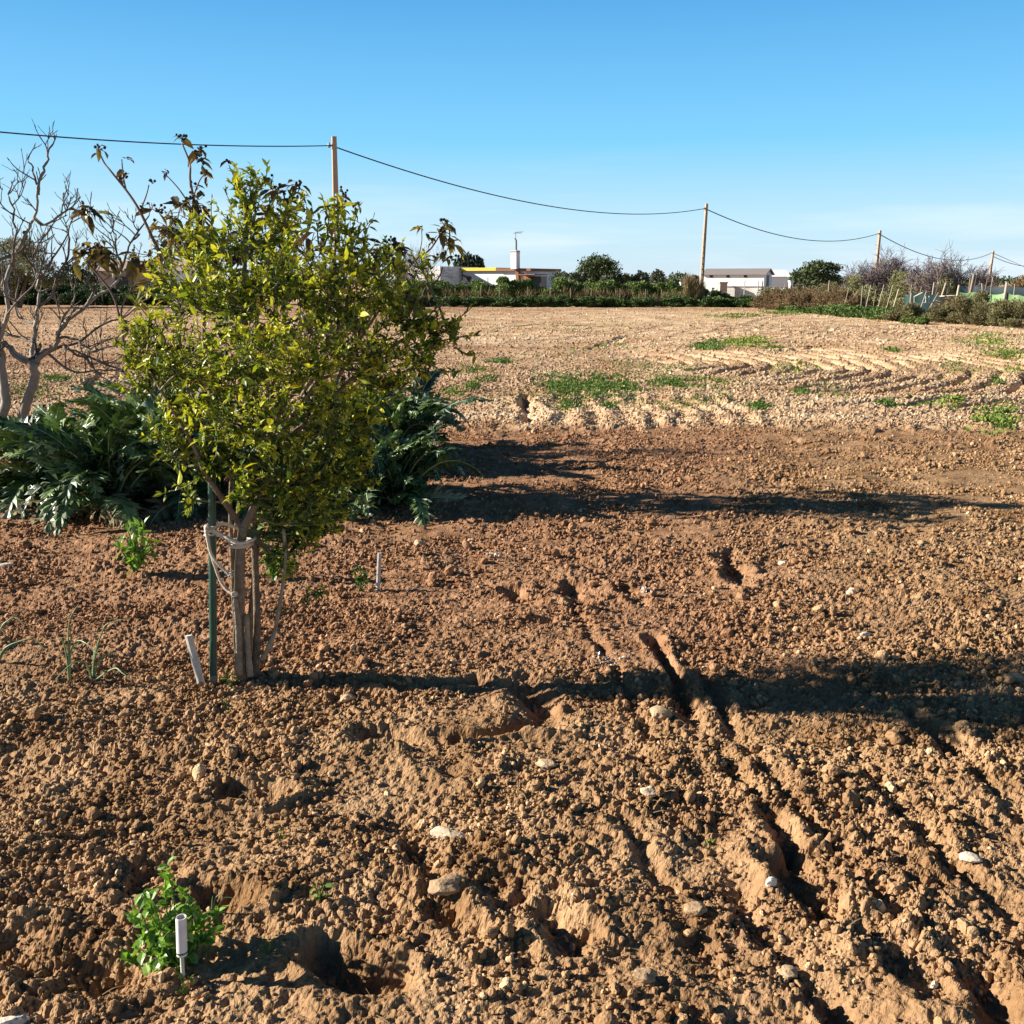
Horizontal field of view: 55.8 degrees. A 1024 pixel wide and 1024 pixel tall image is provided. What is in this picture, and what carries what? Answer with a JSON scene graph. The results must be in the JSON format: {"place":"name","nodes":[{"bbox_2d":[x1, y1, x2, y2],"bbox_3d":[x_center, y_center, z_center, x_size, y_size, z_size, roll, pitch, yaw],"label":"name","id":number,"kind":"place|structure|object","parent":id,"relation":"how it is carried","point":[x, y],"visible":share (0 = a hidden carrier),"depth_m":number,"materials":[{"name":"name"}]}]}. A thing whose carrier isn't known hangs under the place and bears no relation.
{"place":"outdoors","nodes":[
{"label":"outdoors","id":0,"kind":"place"},
{"bbox_2d":[96,260,214,291],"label":"tiled house","id":1,"kind":"structure","parent":0,"point":[112,280],"depth_m":95.46,"materials":[{"name":"ceramic"}]},
{"bbox_2d":[115,277,127,289],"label":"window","id":2,"kind":"structure","parent":1,"relation":"in","point":[122,282],"depth_m":95.26,"materials":[{"name":"glass"}]},
{"bbox_2d":[407,231,560,288],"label":"house","id":3,"kind":"structure","parent":0,"point":[515,271],"depth_m":91.90,"materials":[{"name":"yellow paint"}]},
{"bbox_2d":[0,283,1023,1023],"bbox_3d":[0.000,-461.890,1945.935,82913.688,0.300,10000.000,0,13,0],"label":"ground","id":4,"kind":"structure","parent":0,"point":[244,979],"depth_m":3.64,"materials":[{"name":"soil"}]},
{"bbox_2d":[0,1012,29,1023],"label":"stone","id":5,"kind":"object","parent":4,"relation":"on","point":[22,1018],"visible":1,"depth_m":2.16,"materials":[{"name":"stone"}]},
{"bbox_2d":[0,466,37,501],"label":"artichoke plant","id":6,"kind":"object","parent":4,"relation":"on","point":[5,481],"visible":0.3,"depth_m":7.32,"materials":[{"name":"green plant"}]},
{"bbox_2d":[5,269,33,293],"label":"dark tree","id":7,"kind":"object","parent":4,"relation":"on","point":[21,285],"visible":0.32,"depth_m":67.97,"materials":[{"name":"green plant"}]},
{"bbox_2d":[0,617,46,659],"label":"onion plant","id":8,"kind":"object","parent":4,"relation":"on","point":[7,647],"visible":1,"depth_m":4.16,"materials":[{"name":"green plant"}]},
{"bbox_2d":[0,236,72,307],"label":"tamarisk tree","id":9,"kind":"object","parent":4,"relation":"on","point":[46,281],"visible":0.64,"depth_m":59.99,"materials":[{"name":"green plant"}]},
{"bbox_2d":[0,120,80,416],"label":"fig tree","id":10,"kind":"object","parent":4,"relation":"on","point":[5,403],"visible":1,"depth_m":9.27,"materials":[{"name":"grey plant"}]},
{"bbox_2d":[55,262,95,285],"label":"dark tree","id":11,"kind":"object","parent":4,"relation":"on","point":[82,270],"visible":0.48,"depth_m":75.41,"materials":[{"name":"green plant"}]},
{"bbox_2d":[0,401,161,519],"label":"artichoke plant","id":12,"kind":"object","parent":4,"relation":"on","point":[51,417],"visible":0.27,"depth_m":7.04,"materials":[{"name":"green plant"}]},
{"bbox_2d":[61,604,100,681],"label":"onion plant","id":13,"kind":"object","parent":4,"relation":"on","point":[68,660],"visible":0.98,"depth_m":3.99,"materials":[{"name":"green plant"}]},
{"bbox_2d":[0,413,180,536],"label":"artichoke plant","id":14,"kind":"object","parent":4,"relation":"on","point":[84,475],"visible":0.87,"depth_m":6.74,"materials":[{"name":"green plant"}]},
{"bbox_2d":[83,259,98,284],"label":"dark tree","id":15,"kind":"object","parent":4,"relation":"on","point":[87,267],"visible":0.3,"depth_m":101.68,"materials":[{"name":"green plant"}]},
{"bbox_2d":[0,187,182,419],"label":"fig tree","id":16,"kind":"object","parent":4,"relation":"on","point":[27,400],"visible":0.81,"depth_m":9.44,"materials":[{"name":"grey plant"}]},
{"bbox_2d":[55,618,129,679],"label":"onion plant","id":17,"kind":"object","parent":4,"relation":"on","point":[93,673],"visible":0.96,"depth_m":4.03,"materials":[{"name":"green plant"}]},
{"bbox_2d":[0,291,237,305],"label":"bramble hedge","id":18,"kind":"object","parent":4,"relation":"on","point":[67,299],"visible":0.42,"depth_m":66.62,"materials":[{"name":"green plant"}]},
{"bbox_2d":[25,372,221,504],"bbox_3d":[-2.926,-0.458,7.655,1.472,1.550,1.793,0,13,0],"label":"artichoke plant","id":19,"kind":"object","parent":4,"relation":"on","point":[103,409],"visible":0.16,"depth_m":7.37,"materials":[{"name":"green plant"}]},
{"bbox_2d":[0,280,268,303],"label":"hedge","id":20,"kind":"object","parent":4,"relation":"on","point":[80,289],"visible":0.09,"depth_m":68.68,"materials":[{"name":"green plant"}]},
{"bbox_2d":[109,517,162,572],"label":"bean plant","id":21,"kind":"object","parent":4,"relation":"on","point":[135,561],"visible":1,"depth_m":5.51,"materials":[{"name":"green plant"}]},
{"bbox_2d":[81,376,237,437],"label":"artichoke plant","id":22,"kind":"object","parent":4,"relation":"on","point":[103,384],"visible":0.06,"depth_m":8.88,"materials":[{"name":"green plant"}]},
{"bbox_2d":[118,856,228,975],"bbox_3d":[-0.843,1.004,2.369,0.262,0.318,0.168,0,13,0],"label":"pea plant","id":23,"kind":"object","parent":4,"relation":"on","point":[163,950],"visible":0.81,"depth_m":2.36,"materials":[{"name":"green plant"}]},
{"bbox_2d":[89,413,262,526],"bbox_3d":[-2.303,-0.175,7.132,1.114,1.077,1.374,7,15,27],"label":"artichoke plant","id":24,"kind":"object","parent":4,"relation":"on","point":[164,509],"visible":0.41,"depth_m":6.83,"materials":[{"name":"green plant"}]},
{"bbox_2d":[175,914,187,976],"bbox_3d":[-0.783,1.043,2.301,0.029,0.179,0.030,0,13,0],"label":"pipe marker","id":25,"kind":"object","parent":4,"relation":"on","point":[181,936],"visible":0.93,"depth_m":2.29,"materials":[{"name":"white plastic"}]},
{"bbox_2d":[177,972,194,995],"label":"seedling","id":26,"kind":"object","parent":4,"relation":"on","point":[190,979],"visible":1,"depth_m":2.27,"materials":[{"name":"green plant"}]},
{"bbox_2d":[185,634,204,686],"bbox_3d":[-1.315,0.631,4.022,0.072,0.254,0.015,0,13,0],"label":"plant stake","id":27,"kind":"object","parent":4,"relation":"on","point":[193,654],"visible":0.87,"depth_m":4.01,"materials":[{"name":"white plastic"}]},
{"bbox_2d":[207,403,217,684],"bbox_3d":[-1.218,0.172,3.933,0.106,1.227,0.032,-3,14,-12],"label":"garden pole","id":28,"kind":"object","parent":4,"relation":"on","point":[212,594],"visible":0.66,"depth_m":3.96,"materials":[{"name":"green plastic"}]},
{"bbox_2d":[204,522,256,596],"bbox_3d":[-1.141,0.183,3.953,0.206,0.302,0.166,0,13,0],"label":"rope","id":29,"kind":"object","parent":28,"relation":"attached to","point":[213,531],"visible":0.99,"depth_m":3.89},
{"bbox_2d":[211,891,231,910],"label":"grass tuft","id":30,"kind":"object","parent":4,"relation":"on","point":[212,905],"visible":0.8,"depth_m":2.54,"materials":[{"name":"green plant"}]},
{"bbox_2d":[221,670,238,686],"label":"seedling","id":31,"kind":"object","parent":4,"relation":"on","point":[234,678],"visible":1,"depth_m":3.99,"materials":[{"name":"green plant"}]},
{"bbox_2d":[260,938,272,953],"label":"seedling","id":32,"kind":"object","parent":4,"relation":"on","point":[264,939],"visible":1,"depth_m":2.38,"materials":[{"name":"green plant"}]},
{"bbox_2d":[67,133,471,489],"bbox_3d":[-1.768,-1.331,7.256,2.890,2.833,1.288,3,14,13],"label":"wilted fruit tree","id":33,"kind":"object","parent":4,"relation":"on","point":[99,254],"visible":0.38,"depth_m":7.04,"materials":[{"name":"brown plant"}]},
{"bbox_2d":[259,525,297,581],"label":"potato plant","id":34,"kind":"object","parent":4,"relation":"on","point":[275,575],"visible":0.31,"depth_m":5.43,"materials":[{"name":"green plant"}]},
{"bbox_2d":[220,420,355,517],"bbox_3d":[-1.692,-0.161,7.431,1.260,1.078,1.528,0,13,0],"label":"artichoke plant","id":35,"kind":"object","parent":4,"relation":"on","point":[313,443],"visible":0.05,"depth_m":7.18,"materials":[{"name":"green plant"}]},
{"bbox_2d":[107,158,483,679],"bbox_3d":[-0.915,-0.321,3.898,1.256,2.078,1.073,12,18,42],"label":"lemon tree","id":36,"kind":"object","parent":4,"relation":"on","point":[277,440],"visible":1,"depth_m":3.70,"materials":[{"name":"green plant"}]},
{"bbox_2d":[310,879,335,900],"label":"seedling","id":37,"kind":"object","parent":4,"relation":"on","point":[319,895],"visible":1,"depth_m":2.60,"materials":[{"name":"green plant"}]},
{"bbox_2d":[328,136,341,311],"bbox_3d":[-6.517,-10.161,35.750,0.318,7.004,0.206,-5,14,-21],"label":"utility pole","id":38,"kind":"object","parent":4,"relation":"on","point":[333,146],"visible":0.34,"depth_m":35.15,"materials":[{"name":"wood"}]},
{"bbox_2d":[0,131,330,146],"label":"power cable","id":39,"kind":"object","parent":38,"relation":"attached to","point":[158,143],"visible":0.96,"depth_m":28.79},
{"bbox_2d":[337,147,704,214],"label":"power cable","id":40,"kind":"object","parent":38,"relation":"attached to","point":[489,193],"visible":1,"depth_m":43.04,"materials":[{"name":"black rubber"}]},
{"bbox_2d":[340,694,355,702],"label":"stone","id":41,"kind":"object","parent":4,"relation":"on","point":[346,698],"visible":1,"depth_m":3.88,"materials":[{"name":"stone"}]},
{"bbox_2d":[351,565,369,590],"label":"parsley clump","id":42,"kind":"object","parent":4,"relation":"on","point":[363,576],"visible":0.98,"depth_m":5.21,"materials":[{"name":"green plant"}]},
{"bbox_2d":[291,372,432,441],"bbox_3d":[-1.388,-0.659,9.495,1.628,1.496,1.622,0,13,0],"label":"artichoke plant","id":43,"kind":"object","parent":4,"relation":"on","point":[390,395],"visible":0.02,"depth_m":9.34,"materials":[{"name":"green plant"}]},
{"bbox_2d":[376,553,381,589],"bbox_3d":[-0.722,0.338,5.232,0.040,0.243,0.011,0,13,0],"label":"plant stake","id":44,"kind":"object","parent":4,"relation":"on","point":[378,574],"visible":0.9,"depth_m":5.22,"materials":[{"name":"white plastic"}]},
{"bbox_2d":[308,427,457,520],"bbox_3d":[-1.024,-0.155,7.221,1.257,1.018,1.175,0,13,0],"label":"artichoke plant","id":45,"kind":"object","parent":4,"relation":"on","point":[379,462],"visible":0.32,"depth_m":6.94,"materials":[{"name":"green plant"}]},
{"bbox_2d":[321,413,485,526],"bbox_3d":[-0.759,-0.184,7.163,1.146,1.005,1.068,8,16,31],"label":"artichoke plant","id":46,"kind":"object","parent":4,"relation":"on","point":[418,497],"visible":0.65,"depth_m":7.05,"materials":[{"name":"green plant"}]},
{"bbox_2d":[333,369,491,480],"bbox_3d":[-0.925,-0.570,8.678,1.520,1.347,1.528,0,13,0],"label":"artichoke plant","id":47,"kind":"object","parent":4,"relation":"on","point":[420,411],"visible":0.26,"depth_m":8.54,"materials":[{"name":"green plant"}]},
{"bbox_2d":[414,539,425,545],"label":"stone","id":48,"kind":"object","parent":4,"relation":"on","point":[417,542],"visible":0.85,"depth_m":6.09,"materials":[{"name":"stone"}]},
{"bbox_2d":[387,243,454,290],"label":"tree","id":49,"kind":"object","parent":4,"relation":"on","point":[412,267],"visible":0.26,"depth_m":88.58,"materials":[{"name":"green plant"}]},
{"bbox_2d":[428,873,464,895],"bbox_3d":[-0.177,1.008,2.621,0.100,0.038,0.079,0,13,0],"label":"stone","id":50,"kind":"object","parent":4,"relation":"on","point":[446,885],"visible":0.99,"depth_m":2.60,"materials":[{"name":"stone"}]},
{"bbox_2d":[430,826,465,838],"bbox_3d":[-0.190,0.969,2.905,0.116,0.040,0.047,6,15,24],"label":"stone","id":51,"kind":"object","parent":4,"relation":"on","point":[441,831],"visible":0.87,"depth_m":2.90,"materials":[{"name":"stone"}]},
{"bbox_2d":[452,251,484,267],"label":"tree","id":52,"kind":"object","parent":4,"relation":"on","point":[467,262],"visible":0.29,"depth_m":108.12,"materials":[{"name":"green plant"}]},
{"bbox_2d":[9,309,1023,437],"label":"weeds","id":53,"kind":"object","parent":4,"relation":"on","point":[1000,419],"visible":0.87,"depth_m":15.44,"materials":[{"name":"green plant"}]},
{"bbox_2d":[11,274,1022,286],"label":"distant woodland","id":54,"kind":"object","parent":4,"relation":"on","point":[1003,280],"visible":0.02,"depth_m":270.54,"materials":[{"name":"green plant"}]},
{"bbox_2d":[535,759,556,768],"bbox_3d":[0.115,0.859,3.300,0.075,0.028,0.048,0,13,0],"label":"stone","id":55,"kind":"object","parent":4,"relation":"on","point":[546,763],"visible":1,"depth_m":3.29,"materials":[{"name":"stone"}]},
{"bbox_2d":[391,276,709,305],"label":"hedge","id":56,"kind":"object","parent":4,"relation":"on","point":[441,286],"visible":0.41,"depth_m":65.05,"materials":[{"name":"green plant"}]},
{"bbox_2d":[549,270,569,284],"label":"olive tree","id":57,"kind":"object","parent":4,"relation":"on","point":[563,274],"visible":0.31,"depth_m":83.46,"materials":[{"name":"green plant"}]},
{"bbox_2d":[443,283,705,300],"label":"reed clump","id":58,"kind":"object","parent":4,"relation":"on","point":[614,292],"visible":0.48,"depth_m":63.82,"materials":[{"name":"green plant"}]},
{"bbox_2d":[565,271,584,283],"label":"olive tree","id":59,"kind":"object","parent":4,"relation":"on","point":[576,276],"visible":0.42,"depth_m":77.40,"materials":[{"name":"green plant"}]},
{"bbox_2d":[420,294,754,307],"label":"bramble hedge","id":60,"kind":"object","parent":4,"relation":"on","point":[530,300],"visible":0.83,"depth_m":61.85,"materials":[{"name":"green plant"}]},
{"bbox_2d":[575,252,625,286],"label":"pine tree","id":61,"kind":"object","parent":4,"relation":"on","point":[594,268],"visible":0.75,"depth_m":80.88,"materials":[{"name":"green plant"}]},
{"bbox_2d":[630,270,650,283],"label":"olive tree","id":62,"kind":"object","parent":4,"relation":"on","point":[640,275],"visible":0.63,"depth_m":81.39,"materials":[{"name":"green plant"}]},
{"bbox_2d":[632,967,657,983],"bbox_3d":[0.314,1.093,2.282,0.061,0.032,0.043,0,13,0],"label":"stone","id":63,"kind":"object","parent":4,"relation":"on","point":[645,975],"visible":1,"depth_m":2.27,"materials":[{"name":"stone"}]},
{"bbox_2d":[640,786,656,796],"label":"stone","id":64,"kind":"object","parent":4,"relation":"on","point":[648,791],"visible":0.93,"depth_m":3.10,"materials":[{"name":"stone"}]},
{"bbox_2d":[648,268,666,284],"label":"olive tree","id":65,"kind":"object","parent":4,"relation":"on","point":[657,275],"visible":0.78,"depth_m":79.50,"materials":[{"name":"green plant"}]},
{"bbox_2d":[650,705,671,721],"bbox_3d":[0.576,0.785,3.752,0.086,0.076,0.098,0,13,0],"label":"stone","id":66,"kind":"object","parent":4,"relation":"on","point":[660,713],"visible":0.84,"depth_m":3.72,"materials":[{"name":"stone"}]},
{"bbox_2d":[667,271,687,284],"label":"olive tree","id":67,"kind":"object","parent":4,"relation":"on","point":[677,276],"visible":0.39,"depth_m":91.91,"materials":[{"name":"green plant"}]},
{"bbox_2d":[678,271,706,300],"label":"dry shrub","id":68,"kind":"object","parent":4,"relation":"on","point":[694,289],"visible":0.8,"depth_m":62.70,"materials":[{"name":"beige plant"}]},
{"bbox_2d":[684,901,707,915],"bbox_3d":[0.481,1.047,2.546,0.058,0.037,0.056,-12,18,-41],"label":"stone","id":69,"kind":"object","parent":4,"relation":"on","point":[696,908],"visible":0.99,"depth_m":2.53,"materials":[{"name":"stone"}]},
{"bbox_2d":[699,204,707,283],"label":"utility pole","id":70,"kind":"object","parent":4,"relation":"on","point":[702,266],"visible":0.73,"depth_m":65.64,"materials":[{"name":"wood"}]},
{"bbox_2d":[708,210,878,241],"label":"power cable","id":71,"kind":"object","parent":70,"relation":"hanging from","point":[781,235],"visible":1,"depth_m":75.63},
{"bbox_2d":[707,289,752,305],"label":"bramble hedge","id":72,"kind":"object","parent":4,"relation":"on","point":[713,293],"visible":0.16,"depth_m":63.44,"materials":[{"name":"green plant"}]},
{"bbox_2d":[704,268,774,290],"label":"shed","id":73,"kind":"structure","parent":4,"relation":"on","point":[737,277],"depth_m":100.09,"materials":[{"name":"white paint"}]},
{"bbox_2d":[727,280,788,296],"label":"garden wall","id":74,"kind":"structure","parent":4,"relation":"on","point":[735,291],"depth_m":71.46,"materials":[{"name":"paint"}]},
{"bbox_2d":[766,876,776,887],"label":"stone","id":75,"kind":"object","parent":4,"relation":"on","point":[771,881],"visible":1,"depth_m":2.61,"materials":[{"name":"stone"}]},
{"bbox_2d":[776,964,797,980],"bbox_3d":[0.667,1.119,2.350,0.058,0.032,0.048,0,13,0],"label":"stone","id":76,"kind":"object","parent":4,"relation":"on","point":[789,972],"visible":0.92,"depth_m":2.34,"materials":[{"name":"stone"}]},
{"bbox_2d":[749,281,850,308],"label":"brush hedge","id":77,"kind":"object","parent":4,"relation":"on","point":[823,289],"visible":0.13,"depth_m":54.93,"materials":[{"name":"brown plant"}]},
{"bbox_2d":[750,286,858,309],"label":"dry shrub","id":78,"kind":"object","parent":4,"relation":"on","point":[774,298],"visible":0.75,"depth_m":52.15,"materials":[{"name":"brown plant"}]},
{"bbox_2d":[787,259,845,289],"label":"pine tree","id":79,"kind":"object","parent":4,"relation":"on","point":[811,273],"visible":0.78,"depth_m":69.12,"materials":[{"name":"green plant"}]},
{"bbox_2d":[776,303,918,321],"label":"green growth","id":80,"kind":"object","parent":4,"relation":"on","point":[855,311],"visible":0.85,"depth_m":44.38,"materials":[{"name":"green plant"}]},
{"bbox_2d":[874,230,881,270],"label":"utility pole","id":81,"kind":"object","parent":4,"relation":"on","point":[878,242],"visible":0.38,"depth_m":99.31,"materials":[{"name":"wood"}]},
{"bbox_2d":[837,244,929,303],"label":"bare shrub","id":82,"kind":"object","parent":4,"relation":"on","point":[878,278],"visible":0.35,"depth_m":47.77,"materials":[{"name":"plant"}]},
{"bbox_2d":[880,300,925,320],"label":"dry shrub","id":83,"kind":"object","parent":4,"relation":"on","point":[907,310],"visible":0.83,"depth_m":39.03,"materials":[{"name":"green plant"}]},
{"bbox_2d":[844,270,968,308],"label":"brush hedge","id":84,"kind":"object","parent":4,"relation":"on","point":[896,282],"visible":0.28,"depth_m":46.64,"materials":[{"name":"green plant"}]},
{"bbox_2d":[899,315,929,324],"bbox_3d":[15.635,-7.439,37.529,0.754,0.425,1.123,-11,17,-39],"label":"green growth","id":85,"kind":"object","parent":4,"relation":"on","point":[923,320],"visible":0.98,"depth_m":37.34,"materials":[{"name":"green plant"}]},
{"bbox_2d":[904,292,945,311],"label":"netting","id":86,"kind":"object","parent":4,"relation":"on","point":[919,300],"visible":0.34,"depth_m":41.04,"materials":[{"name":"teal fabric"}]},
{"bbox_2d":[921,303,962,323],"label":"dry shrub","id":87,"kind":"object","parent":4,"relation":"on","point":[939,313],"visible":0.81,"depth_m":37.61,"materials":[{"name":"green plant"}]},
{"bbox_2d":[932,293,961,322],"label":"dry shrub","id":88,"kind":"object","parent":4,"relation":"on","point":[944,301],"visible":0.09,"depth_m":39.22,"materials":[{"name":"plant"}]},
{"bbox_2d":[899,241,1004,304],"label":"bare tree","id":89,"kind":"object","parent":4,"relation":"on","point":[938,270],"visible":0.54,"depth_m":44.16,"materials":[{"name":"plant"}]},
{"bbox_2d":[948,290,992,325],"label":"dry shrub","id":90,"kind":"object","parent":4,"relation":"on","point":[972,311],"visible":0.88,"depth_m":36.07,"materials":[{"name":"green plant"}]},
{"bbox_2d":[959,851,982,862],"bbox_3d":[1.318,0.995,2.785,0.060,0.025,0.047,0,13,0],"label":"stone","id":91,"kind":"object","parent":4,"relation":"on","point":[968,857],"visible":1,"depth_m":2.77,"materials":[{"name":"stone"}]},
{"bbox_2d":[959,292,1003,307],"bbox_3d":[18.419,-8.021,37.759,0.356,1.104,2.052,-7,15,-27],"label":"netting","id":92,"kind":"object","parent":4,"relation":"on","point":[998,296],"visible":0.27,"depth_m":37.51,"materials":[{"name":"fabric"}]},
{"bbox_2d":[988,251,993,279],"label":"utility pole","id":93,"kind":"object","parent":4,"relation":"on","point":[992,258],"visible":0.56,"depth_m":165.37,"materials":[{"name":"wood"}]},
{"bbox_2d":[881,235,990,260],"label":"power cable","id":94,"kind":"object","parent":93,"relation":"attached to","point":[923,254],"visible":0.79,"depth_m":115.28,"materials":[{"name":"rubber"}]},
{"bbox_2d":[960,286,1023,298],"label":"netting","id":95,"kind":"object","parent":4,"relation":"on","point":[1000,290],"visible":0.35,"depth_m":40.94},
{"bbox_2d":[999,282,1007,325],"bbox_3d":[18.378,-7.762,36.189,0.175,1.634,0.100,0,13,0],"label":"fence post","id":96,"kind":"object","parent":4,"relation":"on","point":[1005,290],"visible":0.41,"depth_m":36.05,"materials":[{"name":"white wood"}]},
{"bbox_2d":[1005,292,1023,316],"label":"netting","id":97,"kind":"object","parent":96,"relation":"attached to","point":[1011,297],"visible":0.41,"depth_m":35.88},
{"bbox_2d":[985,297,1023,327],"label":"dry shrub","id":98,"kind":"object","parent":4,"relation":"on","point":[998,311],"visible":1,"depth_m":34.42,"materials":[{"name":"green plant"}]},
{"bbox_2d":[1008,672,1023,683],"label":"stone","id":99,"kind":"object","parent":4,"relation":"on","point":[1018,677],"visible":0.65,"depth_m":4.02,"materials":[{"name":"stone"}]},
{"bbox_2d":[0,0,1023,281],"label":"sky","id":100,"kind":"structure","parent":0,"point":[833,121],"materials":[{"name":"blue"}]},
{"bbox_2d":[8,489,1023,1023],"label":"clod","id":101,"kind":"object","parent":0,"point":[526,799],"visible":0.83,"depth_m":2.86,"materials":[{"name":"brown soil"}]},
{"bbox_2d":[717,282,727,294],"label":"masonry stump","id":102,"kind":"object","parent":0,"point":[722,286],"visible":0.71,"depth_m":71.37,"materials":[{"name":"paint"}]},
{"bbox_2d":[771,270,789,285],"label":"barn","id":103,"kind":"structure","parent":0,"point":[780,277],"depth_m":121.65,"materials":[{"name":"white paint"}]},
{"bbox_2d":[985,275,1023,287],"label":"brush hedge","id":104,"kind":"object","parent":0,"point":[1019,282],"visible":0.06,"depth_m":57.64,"materials":[{"name":"plant"}]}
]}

